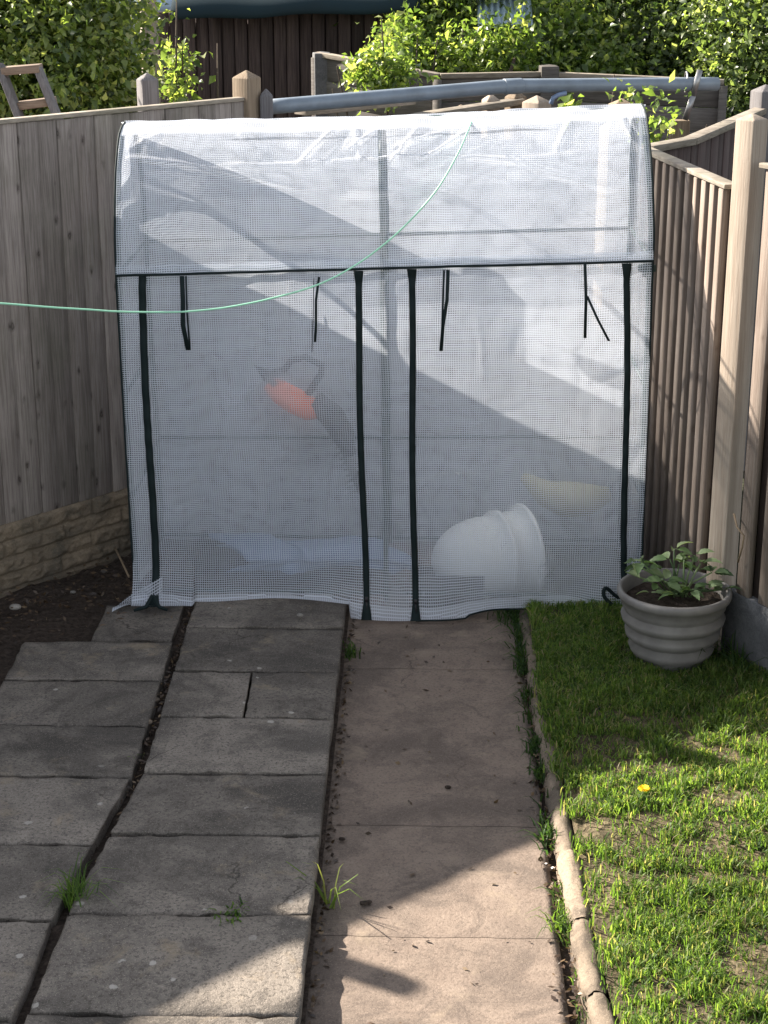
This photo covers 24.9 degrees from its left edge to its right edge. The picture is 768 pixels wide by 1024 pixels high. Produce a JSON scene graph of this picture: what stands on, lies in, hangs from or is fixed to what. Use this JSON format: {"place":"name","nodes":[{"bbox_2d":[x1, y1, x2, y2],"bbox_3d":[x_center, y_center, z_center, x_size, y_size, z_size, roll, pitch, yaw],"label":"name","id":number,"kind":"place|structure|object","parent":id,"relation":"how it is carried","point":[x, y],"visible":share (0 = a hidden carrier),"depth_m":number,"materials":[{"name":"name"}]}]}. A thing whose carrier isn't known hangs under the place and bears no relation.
{"place":"outdoors","nodes":[
{"label":"outdoors","id":0,"kind":"place"},
{"bbox_2d":[140,0,160,103],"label":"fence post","id":1,"kind":"object","parent":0,"point":[152,33],"depth_m":11.21,"materials":[{"name":"wood"}]},
{"bbox_2d":[0,592,347,1023],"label":"patio","id":2,"kind":"structure","parent":0,"point":[224,806],"depth_m":5.68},
{"bbox_2d":[205,896,249,925],"bbox_3d":[-0.443,1.171,5.084,0.147,0.022,0.125,-16,25,-39],"label":"grass tuft","id":3,"kind":"object","parent":2,"relation":"on","point":[236,913],"visible":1,"depth_m":5.08,"materials":[{"name":"green plant"}]},
{"bbox_2d":[0,483,359,1023],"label":"soil","id":4,"kind":"structure","parent":0,"point":[79,619],"depth_m":7.46,"materials":[{"name":"brown soil"}]},
{"bbox_2d":[9,603,20,609],"bbox_3d":[-1.560,0.402,7.363,0.051,0.030,0.043,0,19,1],"label":"stone","id":5,"kind":"object","parent":4,"relation":"on","point":[16,606],"visible":1,"depth_m":7.35,"materials":[{"name":"grey stone"}]},
{"bbox_2d":[39,853,126,912],"bbox_3d":[-0.908,1.111,5.205,0.298,0.126,0.322,-6,20,-17],"label":"grass tuft","id":6,"kind":"object","parent":4,"relation":"on","point":[75,890],"visible":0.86,"depth_m":5.18,"materials":[{"name":"green plant"}]},
{"bbox_2d":[0,539,202,643],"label":"soil debris","id":7,"kind":"object","parent":4,"relation":"on","point":[86,597],"visible":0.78,"depth_m":7.54,"materials":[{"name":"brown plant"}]},
{"bbox_2d":[114,547,129,577],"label":"dead twig","id":8,"kind":"object","parent":7,"relation":"on","point":[124,567],"visible":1,"depth_m":7.69,"materials":[{"name":"brown wood"}]},
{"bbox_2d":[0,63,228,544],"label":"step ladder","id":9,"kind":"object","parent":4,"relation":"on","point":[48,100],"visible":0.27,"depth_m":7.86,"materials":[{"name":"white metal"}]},
{"bbox_2d":[209,533,411,573],"bbox_3d":[-0.326,0.173,7.844,0.941,0.119,0.364,0,19,1],"label":"folded tarpaulin","id":10,"kind":"object","parent":4,"relation":"on","point":[320,545],"visible":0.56,"depth_m":7.77,"materials":[{"name":"grey plastic"}]},
{"bbox_2d":[305,539,569,1023],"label":"path","id":11,"kind":"structure","parent":0,"point":[437,838],"depth_m":5.63,"materials":[{"name":"concrete"}]},
{"bbox_2d":[272,861,360,908],"bbox_3d":[-0.207,1.111,5.270,0.146,0.164,0.428,-17,25,-40],"label":"grass tuft","id":12,"kind":"object","parent":11,"relation":"on","point":[324,898],"visible":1,"depth_m":5.25,"materials":[{"name":"green plant"}]},
{"bbox_2d":[95,594,585,1023],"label":"leaf litter","id":13,"kind":"object","parent":11,"relation":"on","point":[320,932],"visible":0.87,"depth_m":5.67,"materials":[{"name":"brown plant"}]},
{"bbox_2d":[342,638,360,660],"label":"grass tuft","id":14,"kind":"object","parent":11,"relation":"on","point":[351,653],"visible":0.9,"depth_m":7.04,"materials":[{"name":"green plant"}]},
{"bbox_2d":[360,900,367,904],"bbox_3d":[-0.061,1.185,5.270,0.024,0.015,0.021,-12,22,-31],"label":"stone","id":15,"kind":"object","parent":11,"relation":"on","point":[364,902],"visible":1,"depth_m":5.26,"materials":[{"name":"stone"}]},
{"bbox_2d":[112,103,655,621],"bbox_3d":[-0.014,-0.648,7.363,2.239,2.101,0.948,0,19,1],"label":"greenhouse","id":16,"kind":"object","parent":11,"relation":"on","point":[480,359],"visible":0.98,"depth_m":7.15,"materials":[{"name":"white plastic"}]},
{"bbox_2d":[0,121,471,312],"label":"washing line","id":17,"kind":"object","parent":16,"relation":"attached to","point":[356,264],"visible":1,"depth_m":6.72,"materials":[{"name":"green plastic"}]},
{"bbox_2d":[143,260,362,618],"bbox_3d":[-0.524,-0.269,7.133,0.901,1.524,0.131,0,19,1],"label":"door panel","id":18,"kind":"structure","parent":16,"relation":"in","point":[356,608],"depth_m":7.16,"materials":[{"name":"white plastic"}]},
{"bbox_2d":[254,286,368,491],"bbox_3d":[-0.298,-0.497,7.184,0.471,0.883,0.110,0,19,1],"label":"hedge trimmer","id":19,"kind":"object","parent":16,"relation":"hanging from","point":[315,414],"visible":0.56,"depth_m":7.17,"materials":[{"name":"orange plastic"}]},
{"bbox_2d":[413,253,625,619],"bbox_3d":[0.564,-0.286,7.139,0.910,1.558,0.083,0,19,1],"label":"door panel","id":20,"kind":"structure","parent":16,"relation":"in","point":[461,610],"depth_m":7.14,"materials":[{"name":"white plastic"}]},
{"bbox_2d":[521,474,610,516],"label":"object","id":21,"kind":"object","parent":16,"relation":"in","point":[580,486],"visible":0.51,"depth_m":7.84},
{"bbox_2d":[418,565,484,607],"bbox_3d":[0.286,0.324,7.511,0.290,0.150,0.130,0,19,1],"label":"seed tray","id":22,"kind":"object","parent":11,"relation":"on","point":[441,599],"visible":0.33,"depth_m":7.45,"materials":[{"name":"black plastic"}]},
{"bbox_2d":[432,503,545,598],"bbox_3d":[0.422,0.194,7.585,0.441,0.424,0.424,-7,20,-19],"label":"plastic tub","id":23,"kind":"object","parent":11,"relation":"on","point":[530,554],"visible":0.4,"depth_m":7.46,"materials":[{"name":"white plastic"}]},
{"bbox_2d":[487,597,524,626],"bbox_3d":[0.550,0.435,7.378,0.228,0.067,0.324,-5,20,-14],"label":"grass tuft","id":24,"kind":"object","parent":11,"relation":"on","point":[505,611],"visible":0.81,"depth_m":7.39,"materials":[{"name":"green plant"}]},
{"bbox_2d":[488,610,560,855],"bbox_3d":[0.546,0.741,6.495,0.302,0.065,2.139,0,19,-1],"label":"weed strip","id":25,"kind":"object","parent":11,"relation":"on","point":[521,663],"visible":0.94,"depth_m":6.41,"materials":[{"name":"green plant"}]},
{"bbox_2d":[359,454,743,599],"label":"ground","id":26,"kind":"structure","parent":0,"point":[566,558],"depth_m":8.66,"materials":[{"name":"brown soil"}]},
{"bbox_2d":[0,0,195,118],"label":"bush","id":27,"kind":"object","parent":26,"relation":"on","point":[84,52],"visible":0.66,"depth_m":9.20,"materials":[{"name":"green plant"}]},
{"bbox_2d":[120,0,171,106],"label":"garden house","id":28,"kind":"structure","parent":26,"relation":"on","point":[164,7],"depth_m":15.29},
{"bbox_2d":[136,73,158,111],"bbox_3d":[-1.143,-1.096,8.748,0.085,2.168,0.085,-10,21,-26],"label":"fence post","id":29,"kind":"object","parent":26,"relation":"on","point":[147,84],"visible":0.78,"depth_m":8.39,"materials":[{"name":"grey wood"}]},
{"bbox_2d":[0,70,296,597],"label":"board fence","id":30,"kind":"object","parent":26,"relation":"on","point":[64,509],"visible":0.45,"depth_m":7.61,"materials":[{"name":"wood"}]},
{"bbox_2d":[146,0,218,103],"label":"shrub","id":31,"kind":"object","parent":26,"relation":"on","point":[174,73],"visible":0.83,"depth_m":10.43,"materials":[{"name":"green plant"}]},
{"bbox_2d":[157,0,419,137],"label":"boarded shed","id":32,"kind":"structure","parent":26,"relation":"on","point":[273,45],"depth_m":11.81,"materials":[{"name":"brown wood"}]},
{"bbox_2d":[332,1,439,135],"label":"shrub","id":33,"kind":"object","parent":26,"relation":"on","point":[390,67],"visible":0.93,"depth_m":10.01,"materials":[{"name":"green plant"}]},
{"bbox_2d":[260,89,630,510],"bbox_3d":[0.286,-1.179,9.053,2.382,2.127,0.542,-10,21,-26],"label":"fence","id":34,"kind":"object","parent":26,"relation":"on","point":[494,103],"visible":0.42,"depth_m":9.05,"materials":[{"name":"brown wood"}]},
{"bbox_2d":[273,77,719,113],"bbox_3d":[0.586,-2.116,8.752,2.512,0.116,0.159,-8,21,-22],"label":"drain pipe","id":35,"kind":"object","parent":34,"relation":"on","point":[413,94],"visible":0.96,"depth_m":8.71,"materials":[{"name":"grey plastic"}]},
{"bbox_2d":[549,91,566,104],"bbox_3d":[0.889,-2.115,8.883,0.093,0.068,0.032,-4,20,-13],"label":"hose end","id":36,"kind":"object","parent":34,"relation":"hanging from","point":[556,96],"visible":1,"depth_m":8.87,"materials":[{"name":"blue plastic"}]},
{"bbox_2d":[333,0,672,102],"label":"tree","id":37,"kind":"object","parent":26,"relation":"on","point":[464,39],"visible":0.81,"depth_m":11.33,"materials":[{"name":"green plant"}]},
{"bbox_2d":[477,0,532,101],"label":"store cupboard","id":38,"kind":"object","parent":26,"relation":"on","point":[493,7],"visible":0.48,"depth_m":11.54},
{"bbox_2d":[311,51,727,337],"bbox_3d":[0.771,-1.828,11.046,2.651,2.055,0.416,5,20,15],"label":"panel fence","id":39,"kind":"object","parent":26,"relation":"on","point":[324,76],"visible":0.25,"depth_m":10.75,"materials":[{"name":"wood"}]},
{"bbox_2d":[557,75,614,136],"bbox_3d":[1.056,-1.458,9.891,0.393,2.013,0.223,15,24,37],"label":"shrub","id":40,"kind":"object","parent":26,"relation":"on","point":[567,99],"visible":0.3,"depth_m":9.61,"materials":[{"name":"green plant"}]},
{"bbox_2d":[585,121,621,522],"bbox_3d":[1.040,-0.852,8.305,0.075,1.997,0.075,-12,22,-31],"label":"fence post","id":41,"kind":"object","parent":26,"relation":"on","point":[599,282],"visible":0.27,"depth_m":8.21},
{"bbox_2d":[531,0,767,129],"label":"tree","id":42,"kind":"object","parent":26,"relation":"on","point":[726,41],"visible":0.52,"depth_m":11.28,"materials":[{"name":"green plant"}]},
{"bbox_2d":[600,61,706,396],"bbox_3d":[1.289,-1.155,8.785,0.388,2.163,0.606,-12,22,-31],"label":"shrub","id":43,"kind":"object","parent":26,"relation":"on","point":[637,98],"visible":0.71,"depth_m":8.51,"materials":[{"name":"green plant"}]},
{"bbox_2d":[669,69,702,139],"bbox_3d":[1.590,-1.345,9.462,0.146,2.075,0.118,0,19,1],"label":"pipe prop","id":44,"kind":"object","parent":26,"relation":"on","point":[683,123],"visible":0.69,"depth_m":9.16,"materials":[{"name":"metal"}]},
{"bbox_2d":[627,113,767,671],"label":"board fence","id":45,"kind":"object","parent":26,"relation":"on","point":[707,235],"visible":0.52,"depth_m":6.77,"materials":[{"name":"wood"}]},
{"bbox_2d":[733,513,744,562],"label":"dead twig","id":46,"kind":"object","parent":45,"relation":"attached to","point":[737,527],"visible":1,"depth_m":6.66,"materials":[{"name":"brown wood"}]},
{"bbox_2d":[641,84,767,470],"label":"neighbour fence","id":47,"kind":"object","parent":26,"relation":"on","point":[710,148],"visible":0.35,"depth_m":8.22,"materials":[{"name":"brown wood"}]},
{"bbox_2d":[516,612,611,1023],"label":"soil trench","id":48,"kind":"object","parent":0,"point":[566,956],"visible":0.18,"depth_m":5.03,"materials":[{"name":"brown soil"}]},
{"bbox_2d":[518,610,537,700],"bbox_3d":[0.598,0.580,7.068,0.078,0.096,0.890,0,19,1],"label":"edging stone","id":49,"kind":"object","parent":48,"relation":"on","point":[531,656],"visible":0.4,"depth_m":7.03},
{"bbox_2d":[529,695,559,776],"bbox_3d":[0.586,0.829,6.345,0.082,0.096,0.620,0,19,1],"label":"edging stone","id":50,"kind":"object","parent":48,"relation":"on","point":[537,731],"visible":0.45,"depth_m":6.26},
{"bbox_2d":[527,892,571,935],"bbox_3d":[0.517,1.202,5.179,0.206,0.050,0.248,0,19,1],"label":"grass tuft","id":51,"kind":"object","parent":48,"relation":"on","point":[563,915],"visible":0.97,"depth_m":5.16,"materials":[{"name":"green plant"}]},
{"bbox_2d":[543,772,575,863],"bbox_3d":[0.585,1.023,5.783,0.078,0.096,0.550,0,19,1],"label":"edging stone","id":52,"kind":"object","parent":48,"relation":"on","point":[563,823],"visible":0.69,"depth_m":5.73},
{"bbox_2d":[532,880,588,1023],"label":"sparse weeds","id":53,"kind":"object","parent":48,"relation":"on","point":[565,928],"visible":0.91,"depth_m":5.12,"materials":[{"name":"green plant"}]},
{"bbox_2d":[556,849,591,926],"bbox_3d":[0.581,1.171,5.326,0.076,0.114,0.391,0,19,0],"label":"edging stone","id":54,"kind":"object","parent":48,"relation":"on","point":[569,871],"visible":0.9,"depth_m":5.29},
{"bbox_2d":[570,918,606,1011],"bbox_3d":[0.580,1.295,4.961,0.072,0.116,0.362,0,19,-1],"label":"edging stone","id":55,"kind":"object","parent":48,"relation":"on","point":[589,980],"visible":0.81,"depth_m":4.91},
{"bbox_2d":[587,992,616,1023],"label":"edging stone","id":56,"kind":"object","parent":48,"relation":"on","point":[598,1010],"visible":0.98,"depth_m":4.69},
{"bbox_2d":[521,594,767,1023],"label":"lawn ground","id":57,"kind":"structure","parent":0,"point":[580,824],"depth_m":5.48,"materials":[{"name":"plant"}]},
{"bbox_2d":[638,785,649,796],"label":"dandelion","id":58,"kind":"object","parent":57,"relation":"on","point":[645,787],"visible":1,"depth_m":5.77,"materials":[{"name":"yellow plant"}]},
{"bbox_2d":[617,568,731,672],"bbox_3d":[1.131,0.445,6.824,0.444,0.320,0.444,0,19,1],"label":"plant pot","id":59,"kind":"object","parent":57,"relation":"on","point":[666,632],"visible":0.81,"depth_m":6.70,"materials":[{"name":"grey plastic"}]},
{"bbox_2d":[624,541,740,600],"bbox_3d":[1.157,0.241,6.761,0.446,0.234,0.272,0,19,1],"label":"potted plant","id":60,"kind":"object","parent":59,"relation":"in","point":[673,585],"visible":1,"depth_m":6.74,"materials":[{"name":"green plant"}]},
{"bbox_2d":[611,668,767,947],"bbox_3d":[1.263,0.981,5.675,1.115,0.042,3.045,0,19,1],"label":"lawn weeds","id":61,"kind":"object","parent":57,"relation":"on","point":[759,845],"visible":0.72,"depth_m":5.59,"materials":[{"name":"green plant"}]},
{"bbox_2d":[697,629,767,672],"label":"grass tuft","id":62,"kind":"object","parent":57,"relation":"on","point":[731,651],"visible":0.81,"depth_m":6.76,"materials":[{"name":"green plant"}]}
]}

